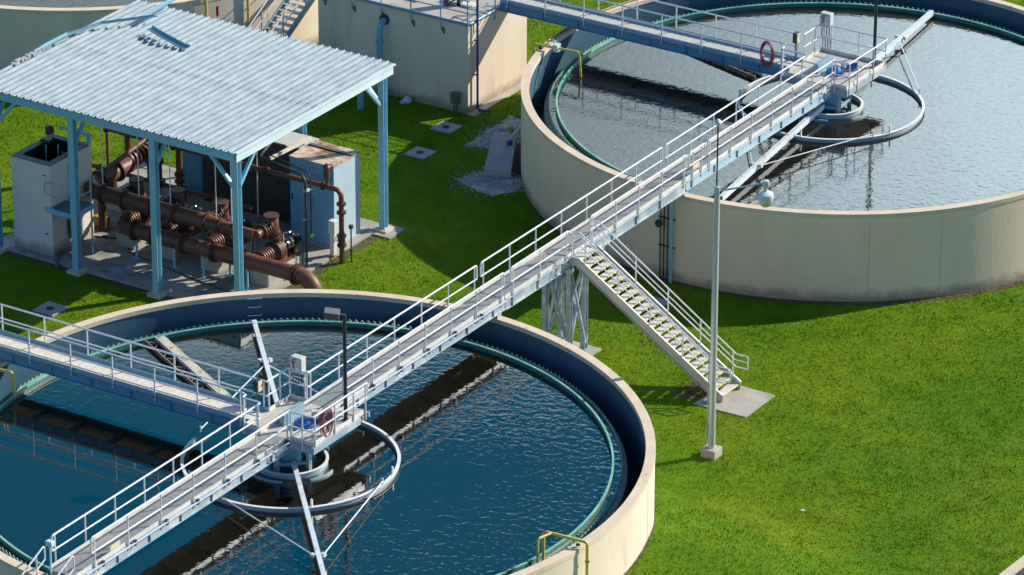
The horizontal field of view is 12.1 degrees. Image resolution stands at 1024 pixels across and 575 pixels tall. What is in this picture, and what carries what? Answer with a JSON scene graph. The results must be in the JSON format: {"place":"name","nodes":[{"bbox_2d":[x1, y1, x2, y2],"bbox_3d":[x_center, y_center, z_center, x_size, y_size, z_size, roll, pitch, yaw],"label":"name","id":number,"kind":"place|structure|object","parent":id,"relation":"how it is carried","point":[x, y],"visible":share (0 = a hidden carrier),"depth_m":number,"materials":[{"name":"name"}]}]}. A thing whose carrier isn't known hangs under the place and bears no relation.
{"place":"outdoors","nodes":[
{"label":"outdoors","id":0,"kind":"place"},
{"bbox_2d":[182,151,202,192],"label":"cabinet","id":1,"kind":"object","parent":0,"point":[193,169],"visible":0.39,"depth_m":187.33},
{"bbox_2d":[0,0,1023,574],"bbox_3d":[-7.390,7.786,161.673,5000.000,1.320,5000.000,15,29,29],"label":"ground","id":2,"kind":"structure","parent":0,"point":[798,346],"depth_m":173.24,"materials":[{"name":"green plant"}]},
{"bbox_2d":[0,245,9,254],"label":"footing","id":3,"kind":"object","parent":2,"relation":"on","point":[3,250],"visible":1,"depth_m":182.97,"materials":[{"name":"concrete"}]},
{"bbox_2d":[32,301,67,316],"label":"manhole","id":4,"kind":"object","parent":2,"relation":"on","point":[49,308],"visible":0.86,"depth_m":178.26,"materials":[{"name":"grey concrete"}]},
{"bbox_2d":[66,267,88,276],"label":"footing","id":5,"kind":"object","parent":2,"relation":"on","point":[76,274],"visible":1,"depth_m":181.07,"materials":[{"name":"concrete"}]},
{"bbox_2d":[147,290,168,299],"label":"footing","id":6,"kind":"object","parent":2,"relation":"on","point":[156,296],"visible":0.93,"depth_m":179.23,"materials":[{"name":"concrete"}]},
{"bbox_2d":[0,0,318,69],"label":"settling tank","id":7,"kind":"object","parent":2,"relation":"on","point":[24,30],"visible":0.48,"depth_m":196.82,"materials":[{"name":"paint"}]},
{"bbox_2d":[0,0,165,7],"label":"water","id":8,"kind":"structure","parent":7,"relation":"in","point":[64,3],"depth_m":198.86,"materials":[{"name":"black liquid"}]},
{"bbox_2d":[205,0,207,16],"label":"yellow downpipe","id":9,"kind":"object","parent":7,"relation":"attached to","point":[206,11],"depth_m":197.40,"materials":[{"name":"metal"}]},
{"bbox_2d":[247,0,249,26],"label":"yellow downpipe","id":10,"kind":"object","parent":7,"relation":"attached to","point":[248,17],"visible":0.48,"depth_m":198.63,"materials":[{"name":"metal"}]},
{"bbox_2d":[3,165,378,298],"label":"concrete pad","id":11,"kind":"object","parent":2,"relation":"on","point":[109,253],"visible":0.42,"depth_m":182.01,"materials":[{"name":"grey concrete"}]},
{"bbox_2d":[11,125,93,255],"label":"concrete box","id":12,"kind":"object","parent":11,"relation":"on","point":[35,166],"visible":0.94,"depth_m":182.30,"materials":[{"name":"paint"}]},
{"bbox_2d":[45,125,53,135],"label":"vent pipe","id":13,"kind":"object","parent":12,"relation":"on","point":[49,129],"visible":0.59,"depth_m":184.19,"materials":[{"name":"metal"}]},
{"bbox_2d":[60,151,70,236],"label":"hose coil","id":14,"kind":"object","parent":12,"relation":"hanging from","point":[69,225],"visible":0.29,"depth_m":182.55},
{"bbox_2d":[55,249,71,268],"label":"blue hose","id":15,"kind":"object","parent":11,"relation":"on","point":[59,255],"visible":0.97,"depth_m":182.33,"materials":[{"name":"rubber"}]},
{"bbox_2d":[44,177,94,253],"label":"access platform","id":16,"kind":"structure","parent":11,"relation":"on","point":[62,209],"depth_m":181.45,"materials":[{"name":"blue metal"}]},
{"bbox_2d":[94,213,109,226],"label":"yellow block","id":17,"kind":"structure","parent":11,"relation":"on","point":[96,222],"depth_m":184.90,"materials":[{"name":"metal"}]},
{"bbox_2d":[108,265,127,273],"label":"floor hatch","id":18,"kind":"object","parent":11,"relation":"on","point":[117,269],"visible":1,"depth_m":181.28,"materials":[{"name":"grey metal"}]},
{"bbox_2d":[105,133,165,212],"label":"cross pipe group","id":19,"kind":"object","parent":11,"relation":"on","point":[143,155],"visible":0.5,"depth_m":186.87,"materials":[{"name":"brown painted steel"}]},
{"bbox_2d":[116,175,169,249],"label":"pump","id":20,"kind":"object","parent":11,"relation":"on","point":[123,239],"visible":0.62,"depth_m":182.94,"materials":[{"name":"metal"}]},
{"bbox_2d":[94,235,231,291],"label":"drain line","id":21,"kind":"object","parent":11,"relation":"on","point":[105,237],"visible":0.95,"depth_m":181.10,"materials":[{"name":"metal"}]},
{"bbox_2d":[84,157,254,239],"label":"header pipe","id":22,"kind":"object","parent":11,"relation":"on","point":[104,193],"visible":0.88,"depth_m":181.62,"materials":[{"name":"metal"}]},
{"bbox_2d":[92,163,252,209],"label":"brown drain pipe","id":23,"kind":"object","parent":22,"relation":"attached to","point":[162,184],"visible":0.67,"depth_m":183.21,"materials":[{"name":"metal"}]},
{"bbox_2d":[161,186,210,260],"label":"pump","id":24,"kind":"object","parent":11,"relation":"on","point":[177,194],"visible":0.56,"depth_m":182.07,"materials":[{"name":"metal"}]},
{"bbox_2d":[0,0,395,294],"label":"pump shelter","id":25,"kind":"object","parent":11,"relation":"on","point":[213,89],"visible":0.99,"depth_m":180.73,"materials":[{"name":"blue metal"}]},
{"bbox_2d":[100,127,102,183],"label":"hanger rod","id":26,"kind":"object","parent":25,"relation":"hanging from","point":[101,154],"visible":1,"depth_m":181.91,"materials":[{"name":"metal"}]},
{"bbox_2d":[136,136,139,195],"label":"hanger rod","id":27,"kind":"object","parent":25,"relation":"hanging from","point":[137,165],"visible":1,"depth_m":181.11,"materials":[{"name":"metal"}]},
{"bbox_2d":[168,145,170,204],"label":"hanger rod","id":28,"kind":"object","parent":25,"relation":"hanging from","point":[169,173],"visible":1,"depth_m":180.37,"materials":[{"name":"metal"}]},
{"bbox_2d":[215,165,216,216],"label":"hanger rod","id":29,"kind":"object","parent":25,"relation":"hanging from","point":[215,192],"visible":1,"depth_m":179.46,"materials":[{"name":"metal"}]},
{"bbox_2d":[230,161,232,223],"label":"hanger rod","id":30,"kind":"object","parent":25,"relation":"hanging from","point":[231,194],"visible":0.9,"depth_m":179.09,"materials":[{"name":"metal"}]},
{"bbox_2d":[256,152,258,216],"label":"hanger rod","id":31,"kind":"object","parent":25,"relation":"hanging from","point":[257,187],"visible":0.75,"depth_m":183.12,"materials":[{"name":"metal"}]},
{"bbox_2d":[121,219,322,290],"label":"header pipe","id":32,"kind":"object","parent":11,"relation":"on","point":[135,230],"visible":0.77,"depth_m":179.72,"materials":[{"name":"brown metal"}]},
{"bbox_2d":[200,198,254,272],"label":"pump","id":33,"kind":"object","parent":11,"relation":"on","point":[224,239],"visible":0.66,"depth_m":181.09,"materials":[{"name":"metal"}]},
{"bbox_2d":[163,192,368,247],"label":"concrete plinth","id":34,"kind":"structure","parent":11,"relation":"on","point":[255,220],"depth_m":185.66,"materials":[{"name":"concrete"}]},
{"bbox_2d":[203,132,318,222],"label":"cabinet","id":35,"kind":"object","parent":34,"relation":"on","point":[273,193],"visible":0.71,"depth_m":185.23,"materials":[{"name":"metal"}]},
{"bbox_2d":[269,136,311,159],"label":"cable tray","id":36,"kind":"object","parent":35,"relation":"on","point":[293,145],"visible":1,"depth_m":183.16,"materials":[{"name":"grey metal"}]},
{"bbox_2d":[289,140,359,245],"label":"cabinet","id":37,"kind":"object","parent":34,"relation":"on","point":[313,158],"visible":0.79,"depth_m":183.00,"materials":[{"name":"metal"}]},
{"bbox_2d":[250,211,304,286],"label":"pump","id":38,"kind":"object","parent":11,"relation":"on","point":[277,246],"visible":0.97,"depth_m":180.10,"materials":[{"name":"brown painted steel"},{"name":"bright steel"},{"name":"concrete"}]},
{"bbox_2d":[260,143,313,265],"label":"conduit stand","id":39,"kind":"object","parent":11,"relation":"on","point":[306,190],"visible":0.96,"depth_m":181.00,"materials":[{"name":"metal"}]},
{"bbox_2d":[328,218,337,257],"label":"pedestal","id":40,"kind":"object","parent":11,"relation":"on","point":[332,227],"visible":1,"depth_m":182.11,"materials":[{"name":"metal"}]},
{"bbox_2d":[3,235,379,299],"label":"soil strip","id":41,"kind":"object","parent":2,"relation":"on","point":[315,272],"visible":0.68,"depth_m":181.80,"materials":[{"name":"soil"}]},
{"bbox_2d":[216,6,218,19],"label":"valve post","id":42,"kind":"object","parent":2,"relation":"on","point":[217,11],"visible":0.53,"depth_m":197.30,"materials":[{"name":"metal"}]},
{"bbox_2d":[103,128,346,263],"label":"brown service pipe","id":43,"kind":"object","parent":2,"relation":"on","point":[179,174],"visible":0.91,"depth_m":182.57,"materials":[{"name":"metal"}]},
{"bbox_2d":[248,0,314,37],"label":"staircase","id":44,"kind":"structure","parent":2,"relation":"on","point":[280,9],"depth_m":197.98,"materials":[{"name":"grey metal"}]},
{"bbox_2d":[0,289,655,574],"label":"settling tank","id":45,"kind":"object","parent":2,"relation":"on","point":[615,536],"visible":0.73,"depth_m":167.86,"materials":[{"name":"paint"}]},
{"bbox_2d":[0,368,15,396],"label":"yellow pipe","id":46,"kind":"object","parent":45,"relation":"attached to","point":[12,377],"visible":1,"depth_m":164.81,"materials":[{"name":"metal"}]},
{"bbox_2d":[247,297,261,315],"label":"ladder","id":47,"kind":"object","parent":45,"relation":"attached to","point":[255,307],"visible":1,"depth_m":171.16,"materials":[{"name":"metal"}]},
{"bbox_2d":[180,320,400,574],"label":"clarifier mechanism","id":48,"kind":"object","parent":45,"relation":"attached to","point":[292,458],"visible":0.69,"depth_m":159.60,"materials":[{"name":"paint"}]},
{"bbox_2d":[47,265,506,574],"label":"walkway","id":49,"kind":"structure","parent":48,"relation":"on","point":[145,523],"depth_m":158.32,"materials":[{"name":"grey metal"}]},
{"bbox_2d":[110,540,119,550],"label":"sign plate","id":50,"kind":"object","parent":49,"relation":"attached to","point":[115,545],"visible":1,"depth_m":151.90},
{"bbox_2d":[242,367,369,454],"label":"platform","id":51,"kind":"structure","parent":48,"relation":"on","point":[313,441],"depth_m":160.18,"materials":[{"name":"grey metal"}]},
{"bbox_2d":[0,303,269,431],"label":"walkway","id":52,"kind":"structure","parent":51,"relation":"attached to","point":[130,382],"depth_m":163.33,"materials":[{"name":"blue metal"}]},
{"bbox_2d":[253,378,261,410],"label":"switch box","id":53,"kind":"object","parent":52,"relation":"on","point":[257,385],"visible":0.92,"depth_m":160.75,"materials":[{"name":"metal"}]},
{"bbox_2d":[290,353,305,397],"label":"control box","id":54,"kind":"object","parent":51,"relation":"attached to","point":[298,363],"visible":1,"depth_m":161.61,"materials":[{"name":"grey metal"}]},
{"bbox_2d":[290,357,299,373],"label":"door","id":55,"kind":"structure","parent":54,"relation":"in","point":[297,363],"depth_m":161.57,"materials":[{"name":"grey metal"}]},
{"bbox_2d":[279,401,330,429],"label":"drive motor","id":56,"kind":"object","parent":51,"relation":"on","point":[299,407],"visible":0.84,"depth_m":160.28,"materials":[{"name":"blue paint"}]},
{"bbox_2d":[320,407,332,436],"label":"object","id":57,"kind":"object","parent":51,"relation":"on","point":[330,417],"visible":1,"depth_m":159.35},
{"bbox_2d":[324,307,348,421],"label":"mast light","id":58,"kind":"object","parent":51,"relation":"on","point":[335,314],"visible":1,"depth_m":159.41,"materials":[{"name":"metal"}]},
{"bbox_2d":[0,326,620,574],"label":"water","id":59,"kind":"structure","parent":45,"relation":"in","point":[505,464],"depth_m":160.35,"materials":[{"name":"blue liquid"}]},
{"bbox_2d":[144,336,234,397],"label":"scum trough","id":60,"kind":"object","parent":59,"relation":"on","point":[166,344],"visible":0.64,"depth_m":167.39,"materials":[{"name":"metal"}]},
{"bbox_2d":[536,531,588,574],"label":"yellow pipe","id":61,"kind":"object","parent":45,"relation":"attached to","point":[548,533],"visible":1,"depth_m":153.68,"materials":[{"name":"metal"}]},
{"bbox_2d":[349,224,352,262],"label":"marker post","id":62,"kind":"object","parent":2,"relation":"on","point":[350,226],"visible":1,"depth_m":181.79,"materials":[{"name":"metal"}]},
{"bbox_2d":[357,91,363,109],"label":"blue stub","id":63,"kind":"object","parent":2,"relation":"on","point":[360,101],"visible":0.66,"depth_m":195.73,"materials":[{"name":"metal"}]},
{"bbox_2d":[372,224,405,239],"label":"concrete pad","id":64,"kind":"object","parent":2,"relation":"on","point":[396,231],"visible":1,"depth_m":184.49,"materials":[{"name":"concrete"}]},
{"bbox_2d":[373,225,394,233],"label":"footing","id":65,"kind":"object","parent":64,"relation":"on","point":[384,231],"visible":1,"depth_m":184.66,"materials":[{"name":"concrete"}]},
{"bbox_2d":[400,96,411,103],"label":"rubble lump","id":66,"kind":"object","parent":2,"relation":"on","point":[407,99],"visible":1,"depth_m":196.38,"materials":[{"name":"stone"}]},
{"bbox_2d":[404,146,436,159],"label":"manhole","id":67,"kind":"object","parent":2,"relation":"on","point":[417,152],"visible":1,"depth_m":191.69,"materials":[{"name":"grey concrete"}]},
{"bbox_2d":[318,0,526,116],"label":"concrete building","id":68,"kind":"structure","parent":2,"relation":"on","point":[472,52],"depth_m":195.89,"materials":[{"name":"paint"}]},
{"bbox_2d":[376,14,389,95],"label":"blue pipe","id":69,"kind":"object","parent":68,"relation":"attached to","point":[383,20],"visible":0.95,"depth_m":195.90,"materials":[{"name":"metal"}]},
{"bbox_2d":[430,121,461,133],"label":"manhole","id":70,"kind":"object","parent":2,"relation":"on","point":[445,126],"visible":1,"depth_m":194.05,"materials":[{"name":"grey concrete"}]},
{"bbox_2d":[450,91,459,114],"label":"meter box","id":71,"kind":"object","parent":2,"relation":"on","point":[455,98],"visible":1,"depth_m":195.03,"materials":[{"name":"metal"}]},
{"bbox_2d":[447,113,524,195],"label":"gravel","id":72,"kind":"structure","parent":2,"relation":"on","point":[483,178],"depth_m":189.40,"materials":[{"name":"gravel"}]},
{"bbox_2d":[484,132,516,177],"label":"concrete block","id":73,"kind":"object","parent":72,"relation":"on","point":[500,158],"visible":1,"depth_m":190.82,"materials":[{"name":"grey concrete"}]},
{"bbox_2d":[456,172,520,195],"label":"gravel","id":74,"kind":"structure","parent":2,"relation":"on","point":[491,193],"depth_m":188.58,"materials":[{"name":"gravel"}]},
{"bbox_2d":[511,143,520,178],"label":"gravel","id":75,"kind":"structure","parent":2,"relation":"on","point":[517,158],"depth_m":191.11,"materials":[{"name":"gravel"}]},
{"bbox_2d":[564,338,601,355],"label":"tower pad","id":76,"kind":"object","parent":2,"relation":"on","point":[592,350],"visible":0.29,"depth_m":175.25,"materials":[{"name":"concrete"}]},
{"bbox_2d":[480,162,728,402],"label":"gravel","id":77,"kind":"structure","parent":2,"relation":"on","point":[694,390],"depth_m":172.56,"materials":[{"name":"gravel"}]},
{"bbox_2d":[624,510,654,574],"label":"soil strip","id":78,"kind":"object","parent":2,"relation":"on","point":[636,560],"visible":0.18,"depth_m":158.35,"materials":[{"name":"soil"}]},
{"bbox_2d":[641,297,669,306],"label":"manhole","id":79,"kind":"object","parent":2,"relation":"on","point":[663,302],"visible":0.24,"depth_m":178.98,"materials":[{"name":"grey concrete"}]},
{"bbox_2d":[672,382,707,401],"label":"soil strip","id":80,"kind":"object","parent":2,"relation":"on","point":[692,396],"visible":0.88,"depth_m":172.07,"materials":[{"name":"soil"}]},
{"bbox_2d":[694,384,774,417],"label":"stair pad","id":81,"kind":"object","parent":2,"relation":"on","point":[744,402],"visible":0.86,"depth_m":171.33,"materials":[{"name":"concrete"}]},
{"bbox_2d":[701,119,773,459],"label":"street lamp","id":82,"kind":"object","parent":2,"relation":"on","point":[711,449],"visible":1,"depth_m":165.15,"materials":[{"name":"metal"}]},
{"bbox_2d":[520,174,1023,305],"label":"soil strip","id":83,"kind":"object","parent":2,"relation":"on","point":[822,302],"visible":0.46,"depth_m":179.58,"materials":[{"name":"soil"}]},
{"bbox_2d":[521,0,1023,301],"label":"settling tank","id":84,"kind":"object","parent":2,"relation":"on","point":[849,256],"visible":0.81,"depth_m":179.48,"materials":[{"name":"paint"}]},
{"bbox_2d":[507,126,520,145],"bbox_3d":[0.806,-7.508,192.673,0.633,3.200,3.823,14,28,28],"label":"hose bib","id":85,"kind":"object","parent":84,"relation":"attached to","point":[509,140],"visible":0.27,"depth_m":192.04,"materials":[{"name":"metal"}]},
{"bbox_2d":[533,43,581,75],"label":"yellow pipe","id":86,"kind":"object","parent":84,"relation":"attached to","point":[556,47],"visible":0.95,"depth_m":191.81,"materials":[{"name":"metal"}]},
{"bbox_2d":[541,0,635,48],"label":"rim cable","id":87,"kind":"object","parent":84,"relation":"on","point":[569,27],"visible":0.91,"depth_m":194.32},
{"bbox_2d":[655,201,675,282],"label":"conduit bank","id":88,"kind":"structure","parent":84,"relation":"attached to","point":[658,223],"depth_m":180.07,"materials":[{"name":"grey metal"}]},
{"bbox_2d":[550,7,1023,210],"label":"water","id":89,"kind":"structure","parent":84,"relation":"in","point":[623,105],"depth_m":188.35,"materials":[{"name":"black liquid"}]},
{"bbox_2d":[712,61,767,79],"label":"scum trough","id":90,"kind":"object","parent":89,"relation":"on","point":[752,75],"visible":0.06,"depth_m":191.87,"materials":[{"name":"metal"}]},
{"bbox_2d":[720,10,933,199],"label":"clarifier mechanism","id":91,"kind":"object","parent":84,"relation":"attached to","point":[833,102],"visible":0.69,"depth_m":187.75,"materials":[{"name":"paint"}]},
{"bbox_2d":[499,0,803,76],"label":"walkway","id":92,"kind":"structure","parent":91,"relation":"on","point":[675,40],"depth_m":191.99,"materials":[{"name":"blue metal"}]},
{"bbox_2d":[760,41,774,66],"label":"life ring","id":93,"kind":"object","parent":92,"relation":"on","point":[771,59],"visible":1,"depth_m":188.95,"materials":[{"name":"plastic"}]},
{"bbox_2d":[793,31,799,56],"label":"switch box","id":94,"kind":"object","parent":92,"relation":"attached to","point":[796,37],"visible":0.94,"depth_m":189.28,"materials":[{"name":"metal"}]},
{"bbox_2d":[781,23,887,96],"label":"platform","id":95,"kind":"structure","parent":91,"relation":"on","point":[850,81],"depth_m":188.57,"materials":[{"name":"metal"}]},
{"bbox_2d":[820,11,833,48],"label":"control box","id":96,"kind":"object","parent":95,"relation":"attached to","point":[826,19],"visible":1,"depth_m":190.29,"materials":[{"name":"grey metal"}]},
{"bbox_2d":[820,14,828,27],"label":"door","id":97,"kind":"structure","parent":96,"relation":"in","point":[826,19],"depth_m":190.23,"materials":[{"name":"grey metal"}]},
{"bbox_2d":[814,54,856,76],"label":"drive motor","id":98,"kind":"object","parent":95,"relation":"on","point":[820,63],"visible":0.84,"depth_m":188.56,"materials":[{"name":"blue paint"}]},
{"bbox_2d":[870,0,877,67],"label":"mast light","id":99,"kind":"object","parent":95,"relation":"on","point":[875,23],"visible":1,"depth_m":188.41,"materials":[{"name":"metal"}]},
{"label":"bearing block","id":100,"kind":"object","parent":84,"relation":"on","visible":0},
{"bbox_2d":[663,56,834,190],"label":"walkway","id":101,"kind":"structure","parent":100,"relation":"on","point":[765,121],"depth_m":183.24,"materials":[{"name":"grey metal"}]},
{"bbox_2d":[694,161,699,169],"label":"sign plate","id":102,"kind":"object","parent":101,"relation":"attached to","point":[697,165],"visible":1,"depth_m":179.34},
{"bbox_2d":[999,556,1023,574],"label":"kerb","id":103,"kind":"structure","parent":2,"relation":"on","point":[1014,568],"depth_m":159.79,"materials":[{"name":"concrete"}]},
{"bbox_2d":[541,257,590,350],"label":"support tower","id":104,"kind":"structure","parent":0,"point":[565,327],"depth_m":174.17,"materials":[{"name":"metal"}]},
{"bbox_2d":[570,219,748,402],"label":"staircase","id":105,"kind":"structure","parent":0,"point":[644,326],"depth_m":172.22,"materials":[{"name":"grey metal"}]},
{"bbox_2d":[480,147,686,309],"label":"walkway","id":106,"kind":"structure","parent":105,"relation":"attached to","point":[533,272],"depth_m":174.28,"materials":[{"name":"grey metal"}]},
{"bbox_2d":[1015,568,1023,574],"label":"road","id":107,"kind":"structure","parent":0,"point":[1021,572],"depth_m":159.76,"materials":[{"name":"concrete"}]},
{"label":"boarding steps","id":108,"kind":"object","parent":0,"visible":0},
{"bbox_2d":[21,546,74,574],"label":"stair railing","id":109,"kind":"object","parent":108,"relation":"on","point":[42,562],"visible":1,"depth_m":150.24,"materials":[{"name":"metal"}]},
{"bbox_2d":[45,539,54,572],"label":"switch box","id":110,"kind":"object","parent":108,"relation":"on","point":[50,543],"visible":1,"depth_m":150.01,"materials":[{"name":"metal"}]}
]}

